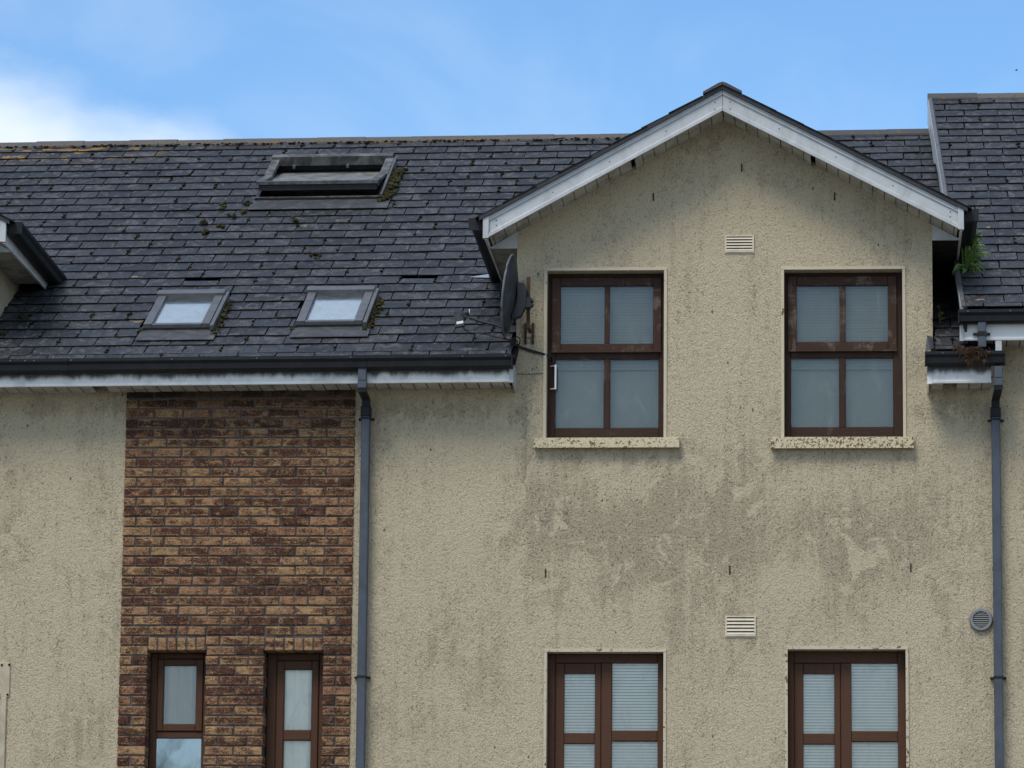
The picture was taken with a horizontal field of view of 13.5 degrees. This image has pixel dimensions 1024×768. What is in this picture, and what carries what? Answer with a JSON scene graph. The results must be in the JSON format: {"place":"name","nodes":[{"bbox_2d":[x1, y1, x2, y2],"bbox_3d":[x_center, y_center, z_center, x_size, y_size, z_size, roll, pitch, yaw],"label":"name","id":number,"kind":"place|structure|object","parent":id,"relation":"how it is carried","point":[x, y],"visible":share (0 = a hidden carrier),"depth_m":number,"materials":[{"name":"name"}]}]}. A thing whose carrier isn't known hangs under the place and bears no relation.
{"place":"outdoors","nodes":[
{"label":"outdoors","id":0,"kind":"place"},
{"bbox_2d":[0,0,1023,142],"label":"sky","id":1,"kind":"structure","parent":0,"point":[71,70],"materials":[{"name":"blue"}]},
{"bbox_3d":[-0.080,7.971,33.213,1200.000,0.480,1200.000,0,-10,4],"label":"ground","id":2,"kind":"structure","parent":0,"visible":0},
{"bbox_2d":[0,82,1020,767],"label":"terraced house","id":3,"kind":"structure","parent":2,"relation":"on","point":[298,468],"depth_m":34.57,"materials":[{"name":"paint"}]},
{"bbox_2d":[0,662,10,767],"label":"cover plate","id":4,"kind":"object","parent":3,"relation":"attached to","point":[4,680],"visible":1,"depth_m":34.51,"materials":[{"name":"paint"}]},
{"bbox_2d":[148,653,206,767],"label":"window","id":5,"kind":"structure","parent":3,"relation":"in","point":[177,687],"depth_m":34.59,"materials":[{"name":"plastic"}]},
{"bbox_2d":[265,654,323,767],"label":"window","id":6,"kind":"structure","parent":3,"relation":"in","point":[294,715],"depth_m":34.52,"materials":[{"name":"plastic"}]},
{"bbox_2d":[453,254,552,373],"bbox_3d":[0.017,-0.575,34.504,0.884,0.918,0.493,5,-11,-24],"label":"satellite dish","id":7,"kind":"object","parent":3,"relation":"attached to","point":[517,301],"visible":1,"depth_m":34.45,"materials":[{"name":"grey metal"}]},
{"bbox_2d":[543,649,665,767],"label":"window","id":8,"kind":"structure","parent":3,"relation":"in","point":[605,710],"depth_m":34.28,"materials":[{"name":"plastic"}]},
{"bbox_2d":[533,267,679,447],"bbox_3d":[0.767,-0.194,34.725,1.159,1.473,0.290,0,-10,4],"label":"window","id":9,"kind":"structure","parent":3,"relation":"in","point":[607,333],"depth_m":34.81,"materials":[{"name":"grey glass"}]},
{"bbox_2d":[771,266,913,448],"bbox_3d":[2.630,-0.196,34.579,1.128,1.480,0.290,0,-10,4],"label":"window","id":10,"kind":"structure","parent":3,"relation":"in","point":[841,333],"depth_m":34.67,"materials":[{"name":"grey glass"}]},
{"bbox_2d":[785,646,908,767],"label":"window","id":11,"kind":"structure","parent":3,"relation":"in","point":[844,709],"depth_m":34.14,"materials":[{"name":"plastic"}]},
{"bbox_2d":[937,306,944,324],"bbox_3d":[3.410,-0.552,34.522,0.056,0.154,0.068,-6,-13,34],"label":"seedling","id":12,"kind":"object","parent":3,"relation":"attached to","point":[941,318],"visible":1,"depth_m":34.54,"materials":[{"name":"green plant"}]},
{"bbox_2d":[953,344,990,367],"bbox_3d":[3.600,-0.217,33.955,0.302,0.198,0.140,0,-10,4],"label":"nest","id":13,"kind":"object","parent":3,"relation":"on","point":[973,354],"visible":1,"depth_m":33.97,"materials":[{"name":"brown plant"}]},
{"bbox_2d":[927,93,1023,767],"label":"neighbouring house","id":14,"kind":"structure","parent":2,"relation":"on","point":[990,302],"depth_m":34.87,"materials":[{"name":"render"},{"name":"slate"}]},
{"bbox_2d":[952,228,989,274],"bbox_3d":[3.747,-1.024,35.119,0.308,0.500,0.264,-5,-12,28],"label":"fern","id":15,"kind":"object","parent":14,"relation":"on","point":[969,251],"visible":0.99,"depth_m":35.12,"materials":[{"name":"green plant"}]}
]}

